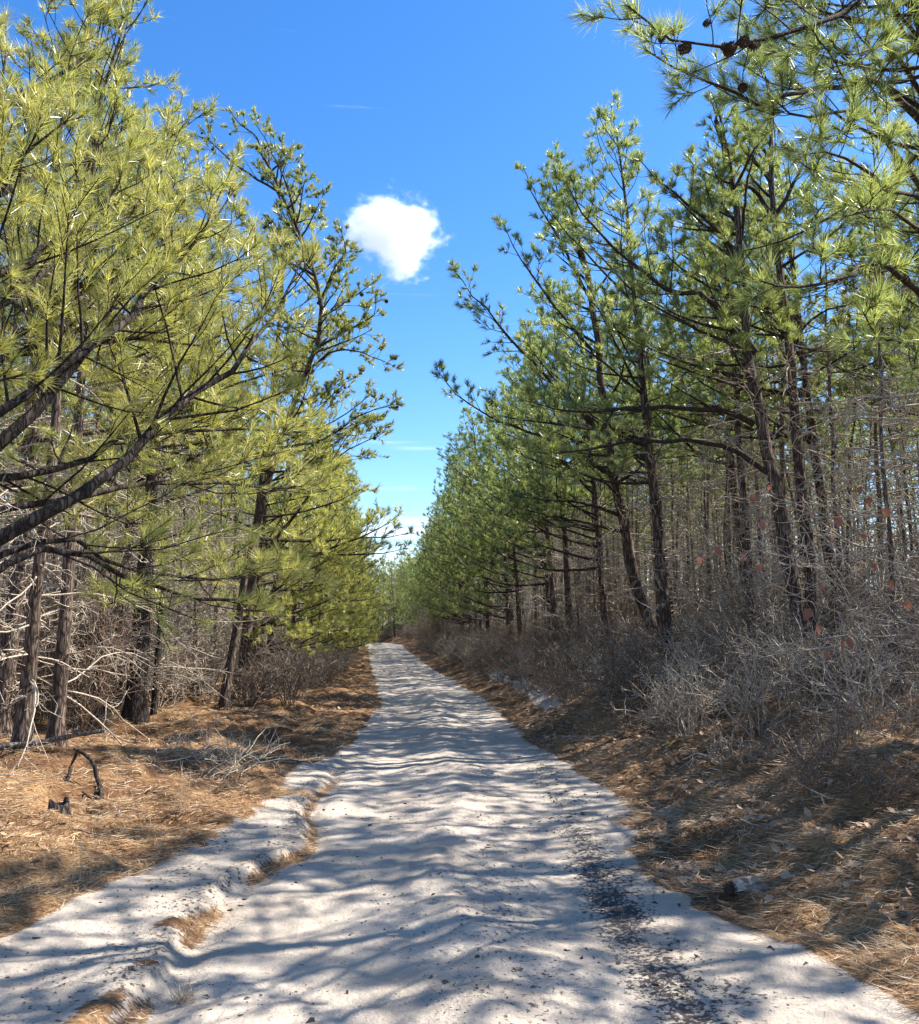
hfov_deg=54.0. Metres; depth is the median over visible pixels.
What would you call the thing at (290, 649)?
bare shrub
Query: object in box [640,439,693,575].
pine tree
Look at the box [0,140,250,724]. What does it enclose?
pine tree
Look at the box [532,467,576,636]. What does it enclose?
pine tree
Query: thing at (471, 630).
bare shrub
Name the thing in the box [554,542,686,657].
bare shrub
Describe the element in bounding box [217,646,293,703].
bare shrub
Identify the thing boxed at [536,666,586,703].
bare shrub
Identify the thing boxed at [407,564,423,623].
pine tree
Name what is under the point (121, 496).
pine tree
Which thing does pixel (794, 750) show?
bare bush
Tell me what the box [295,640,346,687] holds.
bare shrub
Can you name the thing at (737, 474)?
pine tree
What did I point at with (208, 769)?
twig
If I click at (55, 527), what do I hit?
pine tree
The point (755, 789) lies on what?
twig
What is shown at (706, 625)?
bare shrub
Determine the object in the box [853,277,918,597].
pine tree
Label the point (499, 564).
pine tree
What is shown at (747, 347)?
pine tree
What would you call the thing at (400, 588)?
pine tree
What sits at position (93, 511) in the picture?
pine tree
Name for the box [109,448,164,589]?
pine tree
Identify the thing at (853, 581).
bare shrub
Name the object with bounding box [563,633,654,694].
bare bush
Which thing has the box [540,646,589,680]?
bare shrub
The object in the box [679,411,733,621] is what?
pine tree
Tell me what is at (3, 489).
pine tree
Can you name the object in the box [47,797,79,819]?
charred stump
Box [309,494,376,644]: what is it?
pine tree
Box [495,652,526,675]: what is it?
bare shrub
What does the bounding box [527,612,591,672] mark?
bare shrub
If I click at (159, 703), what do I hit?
bare shrub
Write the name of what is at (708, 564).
pine tree
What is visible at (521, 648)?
bare shrub
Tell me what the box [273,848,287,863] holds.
grass tuft
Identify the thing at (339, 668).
bare shrub
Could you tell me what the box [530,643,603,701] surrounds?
bare shrub
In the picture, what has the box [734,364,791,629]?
pine tree
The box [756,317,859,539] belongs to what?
pine tree
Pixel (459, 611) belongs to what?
pine tree
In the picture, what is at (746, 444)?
pine tree
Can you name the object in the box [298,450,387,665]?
pine tree
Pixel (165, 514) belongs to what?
pine tree
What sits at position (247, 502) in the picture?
pine tree
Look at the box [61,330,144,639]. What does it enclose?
pine tree
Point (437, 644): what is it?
bare shrub
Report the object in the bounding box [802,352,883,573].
pine tree
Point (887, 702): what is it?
bare shrub
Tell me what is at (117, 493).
pine tree
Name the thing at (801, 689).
bare shrub
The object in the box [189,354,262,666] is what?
pine tree
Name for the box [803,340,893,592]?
pine tree
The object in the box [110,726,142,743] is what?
twig
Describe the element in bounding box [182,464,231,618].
pine tree
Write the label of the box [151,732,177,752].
twig
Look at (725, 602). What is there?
bare shrub
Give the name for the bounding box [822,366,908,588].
pine tree
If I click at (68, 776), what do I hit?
leaning stick
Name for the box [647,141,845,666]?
pine tree
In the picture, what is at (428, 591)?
pine tree
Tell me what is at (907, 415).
pine tree
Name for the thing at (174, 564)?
pine tree
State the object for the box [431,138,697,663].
pine tree
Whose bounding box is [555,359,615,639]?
pine tree
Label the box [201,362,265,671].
pine tree
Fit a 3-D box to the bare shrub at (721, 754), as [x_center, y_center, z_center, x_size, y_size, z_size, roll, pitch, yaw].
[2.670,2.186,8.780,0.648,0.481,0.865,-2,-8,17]
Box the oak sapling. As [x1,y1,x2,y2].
[697,382,918,752]
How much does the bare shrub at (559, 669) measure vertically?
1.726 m
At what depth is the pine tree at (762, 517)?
30.60 m
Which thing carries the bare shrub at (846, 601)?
on the ground
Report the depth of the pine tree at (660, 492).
28.01 m
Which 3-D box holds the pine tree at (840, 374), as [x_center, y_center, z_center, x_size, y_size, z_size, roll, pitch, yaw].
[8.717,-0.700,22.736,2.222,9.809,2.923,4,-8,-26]
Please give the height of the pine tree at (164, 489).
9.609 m
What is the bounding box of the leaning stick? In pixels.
[65,751,77,783]
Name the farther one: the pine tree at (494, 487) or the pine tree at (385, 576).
the pine tree at (385, 576)
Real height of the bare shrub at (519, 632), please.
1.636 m
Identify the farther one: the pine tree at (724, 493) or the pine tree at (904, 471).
the pine tree at (724, 493)
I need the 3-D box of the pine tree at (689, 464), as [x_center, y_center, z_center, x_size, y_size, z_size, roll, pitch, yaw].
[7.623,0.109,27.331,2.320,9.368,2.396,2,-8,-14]
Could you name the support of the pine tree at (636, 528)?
on the ground
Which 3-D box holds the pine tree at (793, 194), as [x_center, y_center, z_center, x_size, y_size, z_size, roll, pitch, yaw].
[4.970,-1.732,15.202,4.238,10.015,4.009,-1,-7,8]
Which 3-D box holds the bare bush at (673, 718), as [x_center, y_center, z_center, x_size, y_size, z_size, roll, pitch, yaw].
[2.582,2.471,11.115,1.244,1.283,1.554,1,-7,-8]
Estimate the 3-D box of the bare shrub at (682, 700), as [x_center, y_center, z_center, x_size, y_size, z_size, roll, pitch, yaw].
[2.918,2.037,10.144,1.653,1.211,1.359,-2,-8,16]
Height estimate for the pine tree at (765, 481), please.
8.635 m
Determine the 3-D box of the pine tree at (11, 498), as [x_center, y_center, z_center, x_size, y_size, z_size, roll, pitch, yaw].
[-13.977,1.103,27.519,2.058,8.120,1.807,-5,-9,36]
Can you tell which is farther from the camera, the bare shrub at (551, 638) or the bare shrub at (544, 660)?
the bare shrub at (551, 638)
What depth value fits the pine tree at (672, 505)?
22.90 m
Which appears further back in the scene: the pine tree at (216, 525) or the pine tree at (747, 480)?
the pine tree at (216, 525)
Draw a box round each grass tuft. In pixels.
[53,843,94,879]
[167,979,200,1005]
[168,761,203,811]
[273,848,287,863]
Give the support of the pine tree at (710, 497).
on the ground
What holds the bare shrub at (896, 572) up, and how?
on the ground
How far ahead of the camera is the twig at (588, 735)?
11.80 m
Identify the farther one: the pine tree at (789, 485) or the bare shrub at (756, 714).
the pine tree at (789, 485)
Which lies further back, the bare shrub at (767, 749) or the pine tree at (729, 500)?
the pine tree at (729, 500)
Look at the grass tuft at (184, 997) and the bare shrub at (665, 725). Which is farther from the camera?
the bare shrub at (665, 725)
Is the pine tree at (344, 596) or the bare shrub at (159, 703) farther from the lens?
the pine tree at (344, 596)
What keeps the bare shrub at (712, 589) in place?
on the ground
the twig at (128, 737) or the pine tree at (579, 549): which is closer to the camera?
the twig at (128, 737)
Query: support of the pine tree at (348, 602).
on the ground
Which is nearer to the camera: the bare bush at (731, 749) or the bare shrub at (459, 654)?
the bare bush at (731, 749)
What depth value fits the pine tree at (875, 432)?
17.01 m
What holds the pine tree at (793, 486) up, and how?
on the ground
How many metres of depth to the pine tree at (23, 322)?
11.85 m
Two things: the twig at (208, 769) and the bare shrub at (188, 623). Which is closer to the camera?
the twig at (208, 769)
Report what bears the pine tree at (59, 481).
on the ground
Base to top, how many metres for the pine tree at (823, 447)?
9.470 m
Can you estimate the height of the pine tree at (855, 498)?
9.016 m
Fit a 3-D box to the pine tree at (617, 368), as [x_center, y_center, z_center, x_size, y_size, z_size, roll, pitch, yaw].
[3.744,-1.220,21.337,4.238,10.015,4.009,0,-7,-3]
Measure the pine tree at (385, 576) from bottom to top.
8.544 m
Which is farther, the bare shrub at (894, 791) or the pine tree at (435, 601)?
the pine tree at (435, 601)
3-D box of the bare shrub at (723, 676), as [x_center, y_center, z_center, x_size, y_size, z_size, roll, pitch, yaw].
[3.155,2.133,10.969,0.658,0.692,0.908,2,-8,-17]
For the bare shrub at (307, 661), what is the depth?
24.23 m
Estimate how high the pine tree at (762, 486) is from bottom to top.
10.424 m
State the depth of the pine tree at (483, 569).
35.09 m
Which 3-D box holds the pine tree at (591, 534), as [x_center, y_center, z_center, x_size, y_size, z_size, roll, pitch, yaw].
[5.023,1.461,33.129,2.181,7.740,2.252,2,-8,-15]
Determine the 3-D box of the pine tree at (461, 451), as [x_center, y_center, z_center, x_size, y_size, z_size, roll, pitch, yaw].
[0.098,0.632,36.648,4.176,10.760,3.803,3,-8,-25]
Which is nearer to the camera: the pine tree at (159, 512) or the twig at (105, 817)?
the twig at (105, 817)
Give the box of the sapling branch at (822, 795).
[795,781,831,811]
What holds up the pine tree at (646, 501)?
on the ground
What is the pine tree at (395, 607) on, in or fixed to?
on the ground
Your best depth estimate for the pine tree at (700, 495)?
31.97 m
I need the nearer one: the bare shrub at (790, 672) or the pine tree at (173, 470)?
the bare shrub at (790, 672)
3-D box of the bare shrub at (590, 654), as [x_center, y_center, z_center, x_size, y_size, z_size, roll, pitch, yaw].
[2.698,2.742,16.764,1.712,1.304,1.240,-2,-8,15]
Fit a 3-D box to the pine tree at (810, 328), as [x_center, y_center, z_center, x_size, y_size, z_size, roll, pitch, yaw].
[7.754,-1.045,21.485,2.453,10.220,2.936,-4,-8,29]
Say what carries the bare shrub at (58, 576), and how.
on the ground
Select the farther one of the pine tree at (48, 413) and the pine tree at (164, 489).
the pine tree at (164, 489)
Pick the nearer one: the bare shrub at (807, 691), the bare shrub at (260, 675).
the bare shrub at (807, 691)
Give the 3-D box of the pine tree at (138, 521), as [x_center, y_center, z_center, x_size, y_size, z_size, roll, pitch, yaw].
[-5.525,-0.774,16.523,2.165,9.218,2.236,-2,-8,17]
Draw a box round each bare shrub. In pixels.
[0,537,133,645]
[0,560,175,721]
[0,588,76,718]
[2,544,97,704]
[16,625,107,708]
[44,645,92,708]
[46,585,174,693]
[56,558,135,671]
[79,595,200,694]
[81,629,202,707]
[92,570,224,700]
[125,622,219,708]
[151,585,284,689]
[170,604,232,676]
[170,627,237,689]
[204,637,284,695]
[212,622,238,675]
[212,627,279,676]
[213,623,330,711]
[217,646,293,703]
[221,653,281,698]
[226,635,276,677]
[253,627,333,701]
[259,642,319,696]
[261,650,311,688]
[281,639,338,681]
[291,656,330,691]
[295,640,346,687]
[295,656,337,684]
[297,636,337,681]
[298,634,356,682]
[300,646,354,682]
[310,640,355,674]
[319,651,352,679]
[324,651,355,676]
[327,642,356,667]
[331,651,365,671]
[339,653,370,669]
[343,639,362,663]
[421,632,448,654]
[429,624,456,647]
[430,631,461,658]
[435,627,462,654]
[435,639,454,658]
[438,636,464,662]
[440,645,456,663]
[441,632,482,667]
[442,640,477,666]
[444,620,478,641]
[444,629,481,658]
[446,647,476,665]
[449,633,472,658]
[453,636,508,677]
[454,629,476,651]
[457,623,480,640]
[459,616,499,652]
[469,629,498,650]
[469,638,507,668]
[472,627,504,652]
[473,632,503,665]
[474,631,517,664]
[475,650,514,680]
[479,630,525,667]
[480,653,529,687]
[483,643,551,693]
[491,610,546,648]
[493,612,539,646]
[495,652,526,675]
[496,616,544,646]
[497,614,555,663]
[503,652,542,676]
[508,638,542,669]
[510,613,579,668]
[510,629,541,667]
[512,656,568,692]
[524,615,575,663]
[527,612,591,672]
[528,622,611,689]
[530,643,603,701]
[531,602,614,669]
[534,590,661,710]
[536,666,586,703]
[537,630,590,686]
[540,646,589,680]
[552,627,610,668]
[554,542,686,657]
[555,667,600,702]
[559,616,676,719]
[559,626,641,685]
[561,601,634,663]
[578,602,640,667]
[581,615,701,687]
[590,637,651,679]
[600,629,710,703]
[603,619,660,673]
[604,658,673,691]
[607,563,721,655]
[622,612,731,686]
[629,624,731,686]
[638,602,723,679]
[640,615,726,683]
[643,697,690,738]
[646,641,783,737]
[655,614,791,689]
[658,597,785,706]
[671,645,765,702]
[672,611,714,665]
[681,560,797,631]
[681,597,739,656]
[682,560,780,642]
[688,660,748,703]
[700,712,761,759]
[717,620,786,672]
[722,592,866,704]
[731,695,783,729]
[732,694,791,730]
[737,712,800,762]
[746,717,799,757]
[752,663,809,705]
[756,735,851,806]
[759,685,804,705]
[769,605,904,685]
[769,694,832,731]
[770,672,801,702]
[773,670,829,702]
[775,558,918,676]
[779,663,837,704]
[788,516,913,677]
[794,644,874,716]
[796,601,918,705]
[807,678,888,749]
[820,587,912,685]
[827,674,885,714]
[828,738,918,807]
[830,575,917,691]
[830,578,918,692]
[832,663,909,709]
[839,683,908,717]
[842,665,918,709]
[844,685,918,736]
[850,529,918,658]
[854,765,918,808]
[859,670,918,717]
[876,681,918,734]
[888,687,918,712]
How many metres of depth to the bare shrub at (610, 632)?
19.91 m
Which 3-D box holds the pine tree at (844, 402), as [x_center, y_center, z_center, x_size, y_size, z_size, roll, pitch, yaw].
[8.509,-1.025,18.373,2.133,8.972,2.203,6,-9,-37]
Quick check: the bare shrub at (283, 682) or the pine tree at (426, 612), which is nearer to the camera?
the bare shrub at (283, 682)
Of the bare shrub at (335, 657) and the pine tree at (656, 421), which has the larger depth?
the bare shrub at (335, 657)
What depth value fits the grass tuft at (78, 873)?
5.50 m
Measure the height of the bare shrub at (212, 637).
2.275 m
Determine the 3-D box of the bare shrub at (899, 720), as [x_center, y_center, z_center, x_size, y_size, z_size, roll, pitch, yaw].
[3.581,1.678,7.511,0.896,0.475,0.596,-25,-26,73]
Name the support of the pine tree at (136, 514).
on the ground
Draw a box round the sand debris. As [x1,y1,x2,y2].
[4,749,864,1023]
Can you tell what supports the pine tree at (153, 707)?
on the ground
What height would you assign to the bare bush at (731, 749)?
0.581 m
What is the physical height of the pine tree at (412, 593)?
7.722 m
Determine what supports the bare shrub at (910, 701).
on the ground
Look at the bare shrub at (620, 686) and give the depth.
12.39 m
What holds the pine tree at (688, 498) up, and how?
on the ground
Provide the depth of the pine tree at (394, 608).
102.79 m
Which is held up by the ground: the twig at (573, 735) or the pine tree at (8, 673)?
the pine tree at (8, 673)
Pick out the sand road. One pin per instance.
(740, 976)
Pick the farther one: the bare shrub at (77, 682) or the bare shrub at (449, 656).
the bare shrub at (449, 656)
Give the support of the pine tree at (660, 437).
on the ground
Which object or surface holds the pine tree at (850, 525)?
on the ground
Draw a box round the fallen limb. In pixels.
[0,724,104,754]
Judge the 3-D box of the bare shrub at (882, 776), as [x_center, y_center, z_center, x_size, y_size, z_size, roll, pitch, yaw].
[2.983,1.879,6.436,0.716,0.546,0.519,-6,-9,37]
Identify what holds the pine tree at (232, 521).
on the ground
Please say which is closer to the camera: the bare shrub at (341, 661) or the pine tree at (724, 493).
the pine tree at (724, 493)
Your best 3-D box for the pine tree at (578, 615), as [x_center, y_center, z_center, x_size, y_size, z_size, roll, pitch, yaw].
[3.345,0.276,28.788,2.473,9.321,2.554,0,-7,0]
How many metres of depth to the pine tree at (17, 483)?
24.66 m
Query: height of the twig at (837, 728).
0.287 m
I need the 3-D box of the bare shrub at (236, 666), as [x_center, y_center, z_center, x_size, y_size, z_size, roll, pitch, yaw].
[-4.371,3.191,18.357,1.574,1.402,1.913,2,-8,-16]
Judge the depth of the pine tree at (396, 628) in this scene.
100.08 m
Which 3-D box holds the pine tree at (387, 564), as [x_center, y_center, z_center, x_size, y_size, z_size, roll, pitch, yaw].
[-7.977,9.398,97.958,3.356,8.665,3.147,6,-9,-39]
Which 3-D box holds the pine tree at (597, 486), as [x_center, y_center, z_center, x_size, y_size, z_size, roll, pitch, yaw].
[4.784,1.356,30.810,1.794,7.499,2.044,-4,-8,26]
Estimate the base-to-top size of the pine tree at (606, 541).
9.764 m
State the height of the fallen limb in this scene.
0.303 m
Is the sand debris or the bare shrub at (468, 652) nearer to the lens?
the sand debris
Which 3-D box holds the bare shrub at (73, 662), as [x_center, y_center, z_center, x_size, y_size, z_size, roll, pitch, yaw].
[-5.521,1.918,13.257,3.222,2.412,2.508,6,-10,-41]
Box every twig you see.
[0,767,28,777]
[75,766,105,784]
[75,825,109,838]
[80,800,126,834]
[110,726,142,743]
[111,770,142,776]
[113,804,124,814]
[114,747,164,773]
[125,741,147,755]
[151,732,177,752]
[161,730,185,750]
[177,718,217,741]
[180,761,243,778]
[208,767,257,793]
[239,757,267,775]
[244,743,295,763]
[560,731,587,738]
[570,726,609,740]
[659,731,723,757]
[685,868,734,881]
[714,765,738,787]
[735,767,784,808]
[746,794,826,832]
[762,739,809,760]
[801,720,871,742]
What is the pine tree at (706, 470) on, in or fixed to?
on the ground
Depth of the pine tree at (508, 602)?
32.94 m
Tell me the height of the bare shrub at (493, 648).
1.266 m
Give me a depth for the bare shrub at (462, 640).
35.80 m
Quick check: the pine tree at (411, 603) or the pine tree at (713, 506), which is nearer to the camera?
the pine tree at (713, 506)
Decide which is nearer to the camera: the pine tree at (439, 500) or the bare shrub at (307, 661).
the bare shrub at (307, 661)
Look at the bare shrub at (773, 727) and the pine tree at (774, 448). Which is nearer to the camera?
the bare shrub at (773, 727)
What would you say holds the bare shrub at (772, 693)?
on the ground
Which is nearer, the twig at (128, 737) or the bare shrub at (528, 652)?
the twig at (128, 737)
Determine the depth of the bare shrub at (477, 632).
35.15 m
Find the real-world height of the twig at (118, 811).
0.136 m
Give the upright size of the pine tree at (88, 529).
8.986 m
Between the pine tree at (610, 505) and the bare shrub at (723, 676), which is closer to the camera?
the bare shrub at (723, 676)
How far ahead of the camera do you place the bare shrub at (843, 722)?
7.30 m
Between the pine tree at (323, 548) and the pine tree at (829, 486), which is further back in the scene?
the pine tree at (829, 486)
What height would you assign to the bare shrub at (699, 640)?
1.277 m
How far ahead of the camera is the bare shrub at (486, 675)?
24.35 m
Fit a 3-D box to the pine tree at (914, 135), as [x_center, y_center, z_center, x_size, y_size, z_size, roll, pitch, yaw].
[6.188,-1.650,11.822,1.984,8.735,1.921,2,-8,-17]
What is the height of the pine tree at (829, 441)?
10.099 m
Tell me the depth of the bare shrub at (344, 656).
32.85 m
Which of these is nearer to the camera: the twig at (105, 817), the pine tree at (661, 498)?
the twig at (105, 817)
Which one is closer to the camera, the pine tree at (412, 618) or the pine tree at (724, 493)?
the pine tree at (724, 493)
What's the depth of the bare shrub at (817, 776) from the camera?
6.75 m
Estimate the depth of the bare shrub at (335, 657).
29.15 m
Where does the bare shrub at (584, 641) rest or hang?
on the ground
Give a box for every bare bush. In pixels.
[194,651,283,707]
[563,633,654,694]
[605,659,736,729]
[679,718,781,772]
[761,705,852,796]
[781,623,918,727]
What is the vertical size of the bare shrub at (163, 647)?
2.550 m
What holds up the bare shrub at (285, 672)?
on the ground
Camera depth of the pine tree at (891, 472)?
26.30 m
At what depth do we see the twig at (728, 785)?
7.79 m
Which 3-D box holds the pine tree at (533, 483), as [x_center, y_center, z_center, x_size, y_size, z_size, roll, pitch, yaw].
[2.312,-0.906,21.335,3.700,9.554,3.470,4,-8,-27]
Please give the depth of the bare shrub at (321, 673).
23.74 m
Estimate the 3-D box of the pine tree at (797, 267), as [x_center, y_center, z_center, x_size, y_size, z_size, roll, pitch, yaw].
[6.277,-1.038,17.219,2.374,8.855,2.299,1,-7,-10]
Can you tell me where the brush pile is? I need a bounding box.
[149,711,324,780]
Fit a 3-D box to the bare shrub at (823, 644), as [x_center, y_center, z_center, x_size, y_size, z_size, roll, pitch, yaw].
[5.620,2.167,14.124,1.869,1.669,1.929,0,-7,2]
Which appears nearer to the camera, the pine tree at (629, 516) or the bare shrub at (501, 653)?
the bare shrub at (501, 653)
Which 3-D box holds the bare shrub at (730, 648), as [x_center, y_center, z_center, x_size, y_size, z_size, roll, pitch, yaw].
[3.534,1.865,11.867,1.771,1.562,1.538,7,-10,-44]
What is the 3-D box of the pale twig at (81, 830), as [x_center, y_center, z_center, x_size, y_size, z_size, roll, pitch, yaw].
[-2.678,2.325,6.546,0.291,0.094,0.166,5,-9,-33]
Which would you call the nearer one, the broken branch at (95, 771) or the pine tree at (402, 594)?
the broken branch at (95, 771)
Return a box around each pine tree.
[0,0,284,769]
[0,0,350,659]
[0,8,257,748]
[0,16,224,737]
[0,50,204,730]
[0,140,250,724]
[0,222,92,701]
[0,222,102,678]
[0,236,108,629]
[0,287,69,601]
[0,294,69,680]
[0,339,50,555]
[0,350,95,690]
[0,365,26,518]
[0,387,40,561]
[0,420,61,560]
[1,435,38,556]
[12,385,91,575]
[31,396,94,576]
[34,377,122,616]
[38,93,278,715]
[39,392,102,589]
[51,384,102,582]
[51,385,124,622]
[57,382,125,615]
[59,295,296,726]
[59,333,112,630]
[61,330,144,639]
[68,410,139,585]
[70,139,307,724]
[75,416,119,597]
[83,355,156,562]
[83,386,160,628]
[95,396,210,675]
[104,368,202,670]
[107,362,168,595]
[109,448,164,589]
[113,241,224,675]
[121,241,231,692]
[125,374,221,661]
[139,375,192,589]
[139,443,193,585]
[143,424,217,620]
[150,308,222,685]
[155,380,212,661]
[158,421,218,631]
[164,104,405,710]
[165,369,251,669]
[170,445,227,642]
[174,406,258,647]
[176,193,415,699]
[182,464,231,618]
[186,351,262,682]
[188,439,237,631]
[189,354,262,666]
[193,339,372,680]
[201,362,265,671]
[211,443,254,623]
[224,416,289,642]
[224,460,276,640]
[230,401,368,682]
[259,423,383,656]
[260,415,378,664]
[280,471,377,659]
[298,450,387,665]
[298,513,374,636]
[302,452,388,651]
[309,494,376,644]
[313,461,389,657]
[335,511,382,641]
[338,517,383,653]
[374,560,400,636]
[375,574,395,630]
[377,560,393,633]
[381,560,402,635]
[381,578,402,635]
[383,573,403,634]
[385,553,414,630]
[386,559,411,632]
[388,557,413,625]
[388,564,407,630]
[392,535,425,624]
[392,565,414,619]
[395,523,437,623]
[399,554,418,623]
[400,528,426,600]
[401,563,421,623]
[403,563,423,626]
[404,535,446,617]
[407,516,449,624]
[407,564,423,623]
[408,471,466,630]
[408,546,426,609]
[411,496,461,631]
[411,576,453,622]
[413,477,500,637]
[414,454,499,640]
[414,490,476,638]
[416,400,514,634]
[416,425,495,632]
[418,472,496,647]
[420,561,456,628]
[422,431,514,636]
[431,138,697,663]
[438,415,543,649]
[440,398,544,651]
[443,426,538,650]
[450,318,592,658]
[455,330,589,635]
[456,369,576,645]
[461,279,608,651]
[482,90,736,689]
[482,277,641,664]
[513,87,843,693]
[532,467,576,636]
[533,386,595,636]
[540,261,709,661]
[550,417,599,640]
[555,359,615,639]
[563,0,918,642]
[569,431,625,618]
[570,384,641,637]
[570,478,618,605]
[571,482,610,635]
[572,478,620,638]
[575,337,628,635]
[578,384,645,617]
[585,243,740,656]
[593,364,670,646]
[595,199,799,663]
[600,335,663,644]
[602,403,649,617]
[606,372,695,640]
[606,381,670,616]
[617,388,696,604]
[621,425,698,601]
[623,402,680,622]
[631,378,693,596]
[633,87,918,689]
[634,317,717,628]
[635,367,706,612]
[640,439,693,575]
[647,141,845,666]
[658,360,732,628]
[658,392,722,650]
[661,363,720,622]
[662,301,746,640]
[662,427,731,590]
[667,388,738,597]
[668,283,731,669]
[669,52,891,665]
[670,243,767,633]
[671,326,760,633]
[679,391,752,640]
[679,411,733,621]
[682,178,819,676]
[682,343,771,623]
[683,317,779,600]
[683,353,778,598]
[684,431,735,600]
[691,315,772,621]
[691,344,776,560]
[704,268,851,636]
[709,425,770,601]
[712,445,768,589]
[716,324,779,570]
[721,352,779,577]
[724,447,792,610]
[727,260,827,634]
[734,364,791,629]
[738,250,856,640]
[744,377,795,552]
[746,265,836,671]
[752,411,813,557]
[754,300,856,597]
[755,301,843,603]
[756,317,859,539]
[756,364,791,580]
[761,386,826,536]
[784,313,868,598]
[785,420,829,569]
[786,423,854,570]
[790,353,842,600]
[790,377,863,563]
[795,196,916,610]
[796,138,918,520]
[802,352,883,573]
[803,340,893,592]
[806,343,878,598]
[808,423,874,583]
[818,166,917,648]
[822,259,918,659]
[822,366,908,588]
[824,350,918,606]
[824,402,889,585]
[828,419,881,573]
[829,230,918,680]
[837,358,913,559]
[838,304,918,583]
[840,239,918,635]
[840,401,897,593]
[847,374,913,598]
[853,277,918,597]
[854,327,918,576]
[855,368,918,540]
[857,347,916,664]
[857,416,917,570]
[858,85,918,630]
[863,303,918,529]
[870,391,918,554]
[881,429,918,549]
[884,349,918,531]
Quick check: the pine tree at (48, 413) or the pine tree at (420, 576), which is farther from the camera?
the pine tree at (420, 576)
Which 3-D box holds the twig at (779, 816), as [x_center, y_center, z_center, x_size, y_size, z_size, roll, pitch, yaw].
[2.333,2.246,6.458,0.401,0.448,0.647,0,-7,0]
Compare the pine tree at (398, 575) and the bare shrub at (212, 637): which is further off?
the pine tree at (398, 575)
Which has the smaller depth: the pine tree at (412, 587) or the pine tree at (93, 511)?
the pine tree at (93, 511)
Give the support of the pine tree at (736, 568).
on the ground
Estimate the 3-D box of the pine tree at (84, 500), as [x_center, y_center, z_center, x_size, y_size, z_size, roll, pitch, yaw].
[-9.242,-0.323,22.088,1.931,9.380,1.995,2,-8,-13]
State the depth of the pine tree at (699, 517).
29.89 m
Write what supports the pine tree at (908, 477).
on the ground
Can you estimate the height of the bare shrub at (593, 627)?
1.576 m
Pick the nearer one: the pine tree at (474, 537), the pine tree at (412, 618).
the pine tree at (474, 537)
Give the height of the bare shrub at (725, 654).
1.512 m
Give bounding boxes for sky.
[0,0,918,622]
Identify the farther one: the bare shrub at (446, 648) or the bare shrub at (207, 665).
the bare shrub at (446, 648)
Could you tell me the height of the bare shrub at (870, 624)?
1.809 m
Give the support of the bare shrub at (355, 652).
on the ground
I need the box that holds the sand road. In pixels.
[0,642,918,1023]
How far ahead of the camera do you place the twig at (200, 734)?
11.56 m
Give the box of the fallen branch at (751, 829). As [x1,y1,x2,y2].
[733,819,771,840]
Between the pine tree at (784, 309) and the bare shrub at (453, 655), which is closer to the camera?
the pine tree at (784, 309)
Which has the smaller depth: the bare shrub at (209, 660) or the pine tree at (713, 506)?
the bare shrub at (209, 660)
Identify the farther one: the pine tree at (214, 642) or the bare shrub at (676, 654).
the pine tree at (214, 642)
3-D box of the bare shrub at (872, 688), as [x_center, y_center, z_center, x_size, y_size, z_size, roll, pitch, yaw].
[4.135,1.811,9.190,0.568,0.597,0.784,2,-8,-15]
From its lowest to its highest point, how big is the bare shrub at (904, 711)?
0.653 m
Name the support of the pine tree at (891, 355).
on the ground
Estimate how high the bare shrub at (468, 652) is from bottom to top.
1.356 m
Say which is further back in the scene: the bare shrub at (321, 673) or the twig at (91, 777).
the bare shrub at (321, 673)
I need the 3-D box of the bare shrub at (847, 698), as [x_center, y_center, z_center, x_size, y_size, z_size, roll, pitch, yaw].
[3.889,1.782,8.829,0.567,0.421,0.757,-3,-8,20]
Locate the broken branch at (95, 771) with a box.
[73,747,106,816]
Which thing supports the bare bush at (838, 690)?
on the ground
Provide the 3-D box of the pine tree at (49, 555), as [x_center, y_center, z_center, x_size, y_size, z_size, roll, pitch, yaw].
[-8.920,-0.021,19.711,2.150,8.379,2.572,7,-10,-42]
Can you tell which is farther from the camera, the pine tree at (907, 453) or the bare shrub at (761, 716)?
the pine tree at (907, 453)
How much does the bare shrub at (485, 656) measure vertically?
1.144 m
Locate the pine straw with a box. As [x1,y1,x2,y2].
[0,654,918,1023]
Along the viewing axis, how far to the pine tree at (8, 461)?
19.46 m
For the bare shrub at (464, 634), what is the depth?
37.73 m
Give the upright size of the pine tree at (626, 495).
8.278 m
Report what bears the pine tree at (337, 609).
on the ground
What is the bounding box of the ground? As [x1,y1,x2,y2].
[0,633,918,1019]
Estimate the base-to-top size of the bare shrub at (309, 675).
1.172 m

